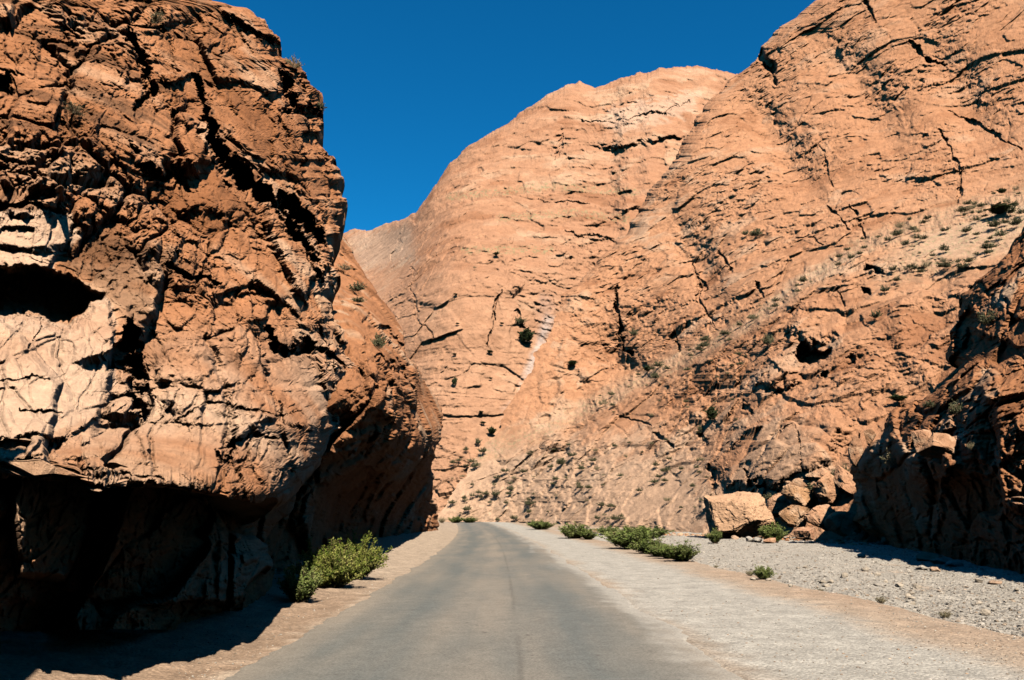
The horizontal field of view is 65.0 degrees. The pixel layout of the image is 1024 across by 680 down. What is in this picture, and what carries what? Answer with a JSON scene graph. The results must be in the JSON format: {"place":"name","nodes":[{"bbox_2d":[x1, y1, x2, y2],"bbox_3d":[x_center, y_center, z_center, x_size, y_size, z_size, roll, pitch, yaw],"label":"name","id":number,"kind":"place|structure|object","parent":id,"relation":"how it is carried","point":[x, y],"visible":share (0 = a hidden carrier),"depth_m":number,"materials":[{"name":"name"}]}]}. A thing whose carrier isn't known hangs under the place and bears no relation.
{"place":"outdoors","nodes":[
{"label":"outdoors","id":0,"kind":"place"},
{"bbox_2d":[0,0,356,525],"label":"cliff","id":1,"kind":"structure","parent":0,"point":[173,208],"depth_m":14.72,"materials":[{"name":"stone"}]},
{"bbox_2d":[63,101,84,116],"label":"bush","id":2,"kind":"object","parent":1,"relation":"on","point":[76,112],"visible":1,"depth_m":16.35,"materials":[{"name":"green plant"}]},
{"bbox_2d":[148,8,165,24],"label":"bush","id":3,"kind":"object","parent":1,"relation":"on","point":[156,18],"visible":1,"depth_m":23.73,"materials":[{"name":"green plant"}]},
{"bbox_2d":[285,56,304,68],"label":"bush","id":4,"kind":"object","parent":1,"relation":"on","point":[298,65],"visible":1,"depth_m":35.01,"materials":[{"name":"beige plant"}]},
{"bbox_2d":[316,100,327,109],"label":"bush","id":5,"kind":"object","parent":1,"relation":"on","point":[322,106],"visible":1,"depth_m":38.18,"materials":[{"name":"green plant"}]},
{"bbox_2d":[0,236,442,631],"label":"cliff","id":6,"kind":"structure","parent":0,"point":[75,555],"depth_m":12.46,"materials":[{"name":"stone"}]},
{"bbox_2d":[339,264,353,270],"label":"bush","id":7,"kind":"object","parent":6,"relation":"on","point":[344,266],"visible":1,"depth_m":73.77,"materials":[{"name":"green plant"}]},
{"bbox_2d":[346,280,367,290],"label":"bush","id":8,"kind":"object","parent":6,"relation":"on","point":[356,288],"visible":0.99,"depth_m":62.16,"materials":[{"name":"green plant"}]},
{"bbox_2d":[350,296,366,302],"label":"bush","id":9,"kind":"object","parent":6,"relation":"on","point":[361,299],"visible":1,"depth_m":51.48,"materials":[{"name":"green plant"}]},
{"bbox_2d":[370,332,386,348],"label":"bush","id":10,"kind":"object","parent":6,"relation":"on","point":[378,342],"visible":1,"depth_m":29.43,"materials":[{"name":"green plant"}]},
{"bbox_2d":[224,522,743,679],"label":"road","id":11,"kind":"structure","parent":0,"point":[480,601],"depth_m":11.46,"materials":[{"name":"asphalt"}]},
{"bbox_2d":[0,521,1023,679],"bbox_3d":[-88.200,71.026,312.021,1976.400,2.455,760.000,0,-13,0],"label":"ground","id":12,"kind":"structure","parent":0,"point":[109,654],"depth_m":11.37,"materials":[{"name":"gravel"}]},
{"bbox_2d":[275,560,323,602],"bbox_3d":[-4.103,4.658,15.555,0.841,0.805,1.127,9,-15,-35],"label":"bush","id":13,"kind":"object","parent":12,"relation":"on","point":[305,587],"visible":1,"depth_m":15.37,"materials":[{"name":"green plant"}]},
{"bbox_2d":[302,556,335,587],"bbox_3d":[-4.312,5.303,18.380,0.997,0.714,1.192,-3,-13,15],"label":"bush","id":14,"kind":"object","parent":12,"relation":"on","point":[324,584],"visible":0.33,"depth_m":18.22,"materials":[{"name":"green plant"}]},
{"bbox_2d":[287,537,369,588],"bbox_3d":[-4.373,5.186,18.768,2.153,1.161,1.756,-11,-17,40],"label":"bush","id":15,"kind":"object","parent":12,"relation":"on","point":[345,572],"visible":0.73,"depth_m":18.49,"materials":[{"name":"green plant"}]},
{"bbox_2d":[327,529,393,579],"bbox_3d":[-4.093,5.640,21.166,1.985,1.306,1.615,-2,-13,8],"label":"bush","id":16,"kind":"object","parent":12,"relation":"on","point":[373,561],"visible":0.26,"depth_m":20.96,"materials":[{"name":"green plant"}]},
{"bbox_2d":[448,516,462,522],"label":"bush","id":17,"kind":"object","parent":12,"relation":"on","point":[455,520],"visible":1,"depth_m":122.96,"materials":[{"name":"green plant"}]},
{"bbox_2d":[462,516,477,522],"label":"bush","id":18,"kind":"object","parent":12,"relation":"on","point":[469,520],"visible":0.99,"depth_m":123.94,"materials":[{"name":"green plant"}]},
{"bbox_2d":[526,520,557,529],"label":"bush","id":19,"kind":"object","parent":12,"relation":"on","point":[536,525],"visible":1,"depth_m":86.93,"materials":[{"name":"green plant"}]},
{"bbox_2d":[558,522,594,538],"bbox_3d":[4.648,13.899,58.923,2.644,1.283,3.541,0,-13,-2],"label":"bush","id":20,"kind":"object","parent":12,"relation":"on","point":[570,532],"visible":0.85,"depth_m":58.46,"materials":[{"name":"green plant"}]},
{"bbox_2d":[578,528,598,539],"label":"bush","id":21,"kind":"object","parent":12,"relation":"on","point":[588,535],"visible":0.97,"depth_m":56.21,"materials":[{"name":"green plant"}]},
{"bbox_2d":[594,525,659,548],"bbox_3d":[6.233,10.165,41.512,3.537,1.222,2.639,-10,-16,39],"label":"bush","id":22,"kind":"object","parent":12,"relation":"on","point":[624,539],"visible":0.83,"depth_m":40.92,"materials":[{"name":"green plant"}]},
{"bbox_2d":[626,536,667,553],"bbox_3d":[6.201,9.296,36.441,2.340,0.796,1.747,8,-15,-32],"label":"bush","id":23,"kind":"object","parent":12,"relation":"on","point":[641,547],"visible":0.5,"depth_m":36.19,"materials":[{"name":"green plant"}]},
{"bbox_2d":[645,544,662,556],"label":"bush","id":24,"kind":"object","parent":12,"relation":"on","point":[653,553],"visible":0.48,"depth_m":33.59,"materials":[{"name":"green plant"}]},
{"bbox_2d":[652,544,676,558],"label":"bush","id":25,"kind":"object","parent":12,"relation":"on","point":[663,554],"visible":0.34,"depth_m":32.08,"materials":[{"name":"green plant"}]},
{"bbox_2d":[661,539,700,561],"bbox_3d":[6.284,7.894,30.231,1.543,0.858,1.732,6,-14,-23],"label":"bush","id":26,"kind":"object","parent":12,"relation":"on","point":[682,553],"visible":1,"depth_m":29.95,"materials":[{"name":"green plant"}]},
{"bbox_2d":[752,564,776,579],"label":"bush","id":27,"kind":"object","parent":12,"relation":"on","point":[762,572],"visible":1,"depth_m":21.49,"materials":[{"name":"green plant"}]},
{"bbox_2d":[555,530,1023,636],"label":"riverbed","id":28,"kind":"structure","parent":12,"relation":"on","point":[814,549],"depth_m":34.93,"materials":[{"name":"gravel"}]},
{"bbox_2d":[593,524,615,534],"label":"bush","id":29,"kind":"object","parent":28,"relation":"on","point":[602,529],"visible":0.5,"depth_m":93.22,"materials":[{"name":"green plant"}]},
{"bbox_2d":[599,527,632,542],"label":"bush","id":30,"kind":"object","parent":28,"relation":"on","point":[606,535],"visible":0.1,"depth_m":66.53,"materials":[{"name":"green plant"}]},
{"bbox_2d":[617,524,650,531],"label":"bush","id":31,"kind":"object","parent":28,"relation":"on","point":[630,529],"visible":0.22,"depth_m":88.43,"materials":[{"name":"green plant"}]},
{"bbox_2d":[631,525,673,536],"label":"bush","id":32,"kind":"object","parent":28,"relation":"on","point":[662,531],"visible":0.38,"depth_m":84.48,"materials":[{"name":"green plant"}]},
{"bbox_2d":[704,527,722,543],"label":"bush","id":33,"kind":"object","parent":28,"relation":"on","point":[715,537],"visible":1,"depth_m":68.73,"materials":[{"name":"green plant"}]},
{"bbox_2d":[703,491,774,538],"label":"boulder","id":34,"kind":"object","parent":28,"relation":"on","point":[743,514],"visible":0.86,"depth_m":80.31,"materials":[{"name":"stone"}]},
{"bbox_2d":[752,537,761,541],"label":"stone","id":35,"kind":"object","parent":28,"relation":"on","point":[756,539],"visible":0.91,"depth_m":72.44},
{"bbox_2d":[763,538,775,542],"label":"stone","id":36,"kind":"object","parent":28,"relation":"on","point":[770,540],"visible":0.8,"depth_m":68.09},
{"bbox_2d":[758,522,789,542],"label":"bush","id":37,"kind":"object","parent":28,"relation":"on","point":[776,531],"visible":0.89,"depth_m":70.42,"materials":[{"name":"green plant"}]},
{"bbox_2d":[794,527,815,539],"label":"boulder","id":38,"kind":"object","parent":28,"relation":"on","point":[804,533],"visible":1,"depth_m":70.96,"materials":[{"name":"stone"}]},
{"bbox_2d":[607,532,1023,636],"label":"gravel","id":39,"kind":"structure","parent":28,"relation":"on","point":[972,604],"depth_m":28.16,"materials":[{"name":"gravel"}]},
{"bbox_2d":[588,529,884,545],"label":"rubble","id":40,"kind":"object","parent":39,"relation":"on","point":[850,542],"visible":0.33,"depth_m":73.24,"materials":[{"name":"gravel"}]},
{"bbox_2d":[857,553,865,557],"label":"stone","id":41,"kind":"object","parent":28,"relation":"on","point":[861,555],"visible":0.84,"depth_m":47.81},
{"bbox_2d":[876,595,889,603],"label":"bush","id":42,"kind":"object","parent":28,"relation":"on","point":[882,600],"visible":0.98,"depth_m":22.50,"materials":[{"name":"green plant"}]},
{"bbox_2d":[912,584,921,588],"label":"stone","id":43,"kind":"object","parent":28,"relation":"on","point":[916,586],"visible":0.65,"depth_m":28.01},
{"bbox_2d":[915,565,928,569],"bbox_3d":[18.987,10.556,37.202,0.594,0.268,0.512,0,-13,0],"label":"stone","id":44,"kind":"object","parent":28,"relation":"on","point":[921,567],"visible":0.93,"depth_m":37.05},
{"bbox_2d":[916,552,941,560],"bbox_3d":[23.025,11.999,44.361,1.137,0.611,1.142,6,-14,-26],"label":"stone","id":45,"kind":"object","parent":28,"relation":"on","point":[924,556],"visible":0.66,"depth_m":44.20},
{"bbox_2d":[929,567,940,571],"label":"stone","id":46,"kind":"object","parent":28,"relation":"on","point":[934,569],"visible":0.88,"depth_m":35.83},
{"bbox_2d":[930,557,952,564],"bbox_3d":[22.037,11.347,41.203,1.123,0.416,1.016,0,-13,0],"label":"stone","id":47,"kind":"object","parent":28,"relation":"on","point":[941,560],"visible":0.68,"depth_m":40.93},
{"bbox_2d":[938,608,951,617],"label":"bush","id":48,"kind":"object","parent":28,"relation":"on","point":[944,615],"visible":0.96,"depth_m":20.09,"materials":[{"name":"green plant"}]},
{"bbox_2d":[944,560,963,566],"bbox_3d":[21.706,11.001,39.473,0.859,0.388,0.812,0,-13,0],"label":"stone","id":49,"kind":"object","parent":28,"relation":"on","point":[951,563],"visible":0.92,"depth_m":39.19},
{"bbox_2d":[980,609,990,615],"bbox_3d":[11.882,6.832,20.131,0.299,0.213,0.235,12,-17,-43],"label":"stone","id":50,"kind":"object","parent":28,"relation":"on","point":[984,612],"visible":0.94,"depth_m":20.05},
{"bbox_2d":[987,580,1001,583],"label":"stone","id":51,"kind":"object","parent":28,"relation":"on","point":[994,582],"visible":0.98,"depth_m":29.15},
{"bbox_2d":[212,0,815,232],"label":"sky","id":52,"kind":"structure","parent":0,"point":[406,86],"materials":[{"name":"blue"}]},
{"bbox_2d":[343,65,737,518],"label":"mountain","id":53,"kind":"structure","parent":0,"point":[545,196],"depth_m":260.57,"materials":[{"name":"stone"}]},
{"bbox_2d":[486,427,495,433],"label":"bush","id":54,"kind":"object","parent":53,"relation":"on","point":[491,430],"visible":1,"depth_m":174.12,"materials":[{"name":"green plant"}]},
{"bbox_2d":[515,316,525,323],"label":"bush","id":55,"kind":"object","parent":53,"relation":"on","point":[522,320],"visible":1,"depth_m":202.27,"materials":[{"name":"green plant"}]},
{"bbox_2d":[517,327,534,341],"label":"bush","id":56,"kind":"object","parent":53,"relation":"on","point":[526,335],"visible":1,"depth_m":197.86,"materials":[{"name":"green plant"}]},
{"bbox_2d":[438,0,1023,540],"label":"mountain","id":57,"kind":"structure","parent":0,"point":[818,136],"depth_m":167.05,"materials":[{"name":"stone"}]},
{"bbox_2d":[491,489,499,495],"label":"bush","id":58,"kind":"object","parent":57,"relation":"on","point":[494,493],"visible":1,"depth_m":153.78,"materials":[{"name":"green plant"}]},
{"bbox_2d":[567,360,577,365],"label":"bush","id":59,"kind":"object","parent":57,"relation":"on","point":[572,362],"visible":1,"depth_m":180.85,"materials":[{"name":"green plant"}]},
{"bbox_2d":[610,514,619,519],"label":"bush","id":60,"kind":"object","parent":57,"relation":"on","point":[613,517],"visible":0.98,"depth_m":117.05,"materials":[{"name":"green plant"}]},
{"bbox_2d":[628,327,637,335],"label":"bush","id":61,"kind":"object","parent":57,"relation":"on","point":[633,332],"visible":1,"depth_m":180.36,"materials":[{"name":"green plant"}]},
{"bbox_2d":[650,373,660,378],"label":"bush","id":62,"kind":"object","parent":57,"relation":"on","point":[655,375],"visible":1,"depth_m":152.80,"materials":[{"name":"green plant"}]},
{"bbox_2d":[652,361,663,366],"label":"bush","id":63,"kind":"object","parent":57,"relation":"on","point":[659,364],"visible":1,"depth_m":159.59,"materials":[{"name":"green plant"}]},
{"bbox_2d":[698,341,710,346],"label":"bush","id":64,"kind":"object","parent":57,"relation":"on","point":[703,344],"visible":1,"depth_m":148.73,"materials":[{"name":"green plant"}]},
{"bbox_2d":[698,335,710,340],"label":"bush","id":65,"kind":"object","parent":57,"relation":"on","point":[705,338],"visible":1,"depth_m":153.76,"materials":[{"name":"green plant"}]},
{"bbox_2d":[704,405,718,419],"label":"bush","id":66,"kind":"object","parent":57,"relation":"on","point":[711,413],"visible":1,"depth_m":123.72,"materials":[{"name":"green plant"}]},
{"bbox_2d":[747,228,764,236],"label":"bush","id":67,"kind":"object","parent":57,"relation":"on","point":[754,232],"visible":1,"depth_m":180.87,"materials":[{"name":"green plant"}]},
{"bbox_2d":[761,334,774,344],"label":"bush","id":68,"kind":"object","parent":57,"relation":"on","point":[766,341],"visible":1,"depth_m":125.15,"materials":[{"name":"green plant"}]},
{"bbox_2d":[763,492,774,499],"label":"bush","id":69,"kind":"object","parent":57,"relation":"on","point":[768,496],"visible":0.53,"depth_m":89.40,"materials":[{"name":"green plant"}]},
{"bbox_2d":[766,493,790,517],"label":"boulder","id":70,"kind":"object","parent":57,"relation":"on","point":[777,503],"visible":0.58,"depth_m":86.03,"materials":[{"name":"stone"}]},
{"bbox_2d":[781,484,813,506],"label":"boulder","id":71,"kind":"object","parent":57,"relation":"on","point":[796,495],"visible":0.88,"depth_m":83.44,"materials":[{"name":"stone"}]},
{"bbox_2d":[790,478,810,487],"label":"boulder","id":72,"kind":"object","parent":57,"relation":"on","point":[799,482],"visible":0.49,"depth_m":86.16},
{"bbox_2d":[798,275,807,281],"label":"bush","id":73,"kind":"object","parent":57,"relation":"on","point":[802,279],"visible":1,"depth_m":142.13,"materials":[{"name":"green plant"}]},
{"bbox_2d":[813,474,838,504],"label":"boulder","id":74,"kind":"object","parent":57,"relation":"on","point":[826,489],"visible":0.91,"depth_m":82.70,"materials":[{"name":"stone"}]},
{"bbox_2d":[807,482,814,490],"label":"bush","id":75,"kind":"object","parent":74,"relation":"on","point":[810,487],"visible":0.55,"depth_m":84.00,"materials":[{"name":"green plant"}]},
{"bbox_2d":[805,468,830,482],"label":"boulder","id":76,"kind":"object","parent":74,"relation":"on","point":[816,475],"visible":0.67,"depth_m":84.88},
{"bbox_2d":[869,309,882,317],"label":"bush","id":77,"kind":"object","parent":57,"relation":"on","point":[876,314],"visible":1,"depth_m":112.51,"materials":[{"name":"green plant"}]},
{"bbox_2d":[880,285,889,291],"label":"bush","id":78,"kind":"object","parent":57,"relation":"on","point":[883,289],"visible":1,"depth_m":121.36,"materials":[{"name":"green plant"}]},
{"bbox_2d":[885,393,906,400],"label":"bush","id":79,"kind":"object","parent":57,"relation":"on","point":[895,397],"visible":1,"depth_m":92.73,"materials":[{"name":"green plant"}]},
{"bbox_2d":[890,229,901,235],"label":"bush","id":80,"kind":"object","parent":57,"relation":"on","point":[896,233],"visible":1,"depth_m":140.61,"materials":[{"name":"green plant"}]},
{"bbox_2d":[893,221,905,228],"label":"bush","id":81,"kind":"object","parent":57,"relation":"on","point":[899,225],"visible":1,"depth_m":146.81,"materials":[{"name":"green plant"}]},
{"bbox_2d":[920,260,931,266],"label":"bush","id":82,"kind":"object","parent":57,"relation":"on","point":[926,265],"visible":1,"depth_m":124.97,"materials":[{"name":"green plant"}]},
{"bbox_2d":[938,242,948,250],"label":"bush","id":83,"kind":"object","parent":57,"relation":"on","point":[944,247],"visible":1,"depth_m":127.26,"materials":[{"name":"green plant"}]},
{"bbox_2d":[936,260,954,266],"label":"bush","id":84,"kind":"object","parent":57,"relation":"on","point":[943,263],"visible":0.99,"depth_m":122.02,"materials":[{"name":"green plant"}]},
{"bbox_2d":[954,206,969,212],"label":"bush","id":85,"kind":"object","parent":57,"relation":"on","point":[961,209],"visible":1,"depth_m":141.33,"materials":[{"name":"green plant"}]},
{"bbox_2d":[956,261,968,268],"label":"bush","id":86,"kind":"object","parent":57,"relation":"on","point":[960,265],"visible":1,"depth_m":118.93,"materials":[{"name":"green plant"}]},
{"bbox_2d":[960,226,972,232],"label":"bush","id":87,"kind":"object","parent":57,"relation":"on","point":[966,229],"visible":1,"depth_m":129.91,"materials":[{"name":"green plant"}]},
{"bbox_2d":[962,256,975,261],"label":"bush","id":88,"kind":"object","parent":57,"relation":"on","point":[968,259],"visible":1,"depth_m":119.20,"materials":[{"name":"green plant"}]},
{"bbox_2d":[970,215,981,220],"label":"bush","id":89,"kind":"object","parent":57,"relation":"on","point":[975,218],"visible":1,"depth_m":133.06,"materials":[{"name":"green plant"}]},
{"bbox_2d":[981,242,997,248],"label":"bush","id":90,"kind":"object","parent":57,"relation":"on","point":[986,245],"visible":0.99,"depth_m":120.49,"materials":[{"name":"green plant"}]},
{"bbox_2d":[986,218,1002,226],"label":"bush","id":91,"kind":"object","parent":57,"relation":"on","point":[996,223],"visible":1,"depth_m":127.65,"materials":[{"name":"green plant"}]},
{"bbox_2d":[983,202,1014,213],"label":"bush","id":92,"kind":"object","parent":57,"relation":"on","point":[998,208],"visible":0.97,"depth_m":131.35,"materials":[{"name":"green plant"}]},
{"bbox_2d":[991,227,1008,236],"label":"bush","id":93,"kind":"object","parent":57,"relation":"on","point":[1000,233],"visible":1,"depth_m":123.53,"materials":[{"name":"green plant"}]},
{"bbox_2d":[995,188,1006,193],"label":"bush","id":94,"kind":"object","parent":57,"relation":"on","point":[1001,190],"visible":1,"depth_m":148.45,"materials":[{"name":"green plant"}]},
{"bbox_2d":[1004,204,1018,213],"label":"bush","id":95,"kind":"object","parent":57,"relation":"on","point":[1009,211],"visible":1,"depth_m":130.40,"materials":[{"name":"green plant"}]},
{"bbox_2d":[1008,215,1023,225],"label":"bush","id":96,"kind":"object","parent":57,"relation":"on","point":[1016,222],"visible":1,"depth_m":125.08,"materials":[{"name":"green plant"}]},
{"bbox_2d":[850,227,1023,573],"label":"cliff","id":97,"kind":"structure","parent":0,"point":[972,511],"depth_m":49.52,"materials":[{"name":"stone"}]},
{"bbox_2d":[779,505,809,527],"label":"boulder","id":98,"kind":"object","parent":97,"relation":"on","point":[791,516],"visible":0.87,"depth_m":77.90,"materials":[{"name":"stone"}]},
{"bbox_2d":[804,504,835,530],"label":"boulder","id":99,"kind":"object","parent":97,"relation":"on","point":[816,515],"visible":0.77,"depth_m":76.05,"materials":[{"name":"stone"}]},
{"bbox_2d":[824,511,859,536],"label":"boulder","id":100,"kind":"object","parent":97,"relation":"on","point":[841,523],"visible":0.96,"depth_m":72.76,"materials":[{"name":"stone"}]},
{"bbox_2d":[833,465,855,496],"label":"boulder","id":101,"kind":"object","parent":97,"relation":"on","point":[844,482],"visible":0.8,"depth_m":82.18,"materials":[{"name":"stone"}]},
{"bbox_2d":[848,435,863,466],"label":"boulder","id":102,"kind":"object","parent":97,"relation":"on","point":[855,451],"visible":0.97,"depth_m":67.84,"materials":[{"name":"stone"}]},
{"bbox_2d":[864,428,875,445],"bbox_3d":[28.381,7.675,63.566,0.780,1.345,1.023,-9,-15,34],"label":"boulder","id":103,"kind":"object","parent":97,"relation":"on","point":[869,434],"visible":1,"depth_m":63.27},
{"bbox_2d":[881,447,898,467],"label":"bush","id":104,"kind":"object","parent":97,"relation":"on","point":[893,464],"visible":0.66,"depth_m":56.47,"materials":[{"name":"green plant"}]},
{"bbox_2d":[910,429,931,450],"bbox_3d":[25.180,6.241,49.233,1.182,1.558,1.235,-8,-15,32],"label":"boulder","id":105,"kind":"object","parent":97,"relation":"on","point":[920,438],"visible":0.72,"depth_m":48.88,"materials":[{"name":"stone"}]},
{"bbox_2d":[922,399,935,407],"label":"bush","id":106,"kind":"object","parent":97,"relation":"on","point":[929,404],"visible":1,"depth_m":53.26,"materials":[{"name":"green plant"}]},
{"bbox_2d":[916,433,956,458],"bbox_3d":[22.863,5.646,43.017,1.874,1.413,1.782,5,-14,-22],"label":"boulder","id":107,"kind":"object","parent":97,"relation":"on","point":[937,445],"visible":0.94,"depth_m":42.70,"materials":[{"name":"stone"}]},
{"bbox_2d":[948,399,962,414],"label":"bush","id":108,"kind":"object","parent":97,"relation":"on","point":[953,410],"visible":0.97,"depth_m":46.41,"materials":[{"name":"green plant"}]},
{"bbox_2d":[966,442,978,449],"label":"bush","id":109,"kind":"object","parent":97,"relation":"on","point":[973,447],"visible":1,"depth_m":39.72,"materials":[{"name":"green plant"}]},
{"bbox_2d":[977,310,996,325],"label":"bush","id":110,"kind":"object","parent":97,"relation":"on","point":[984,320],"visible":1,"depth_m":56.02,"materials":[{"name":"green plant"}]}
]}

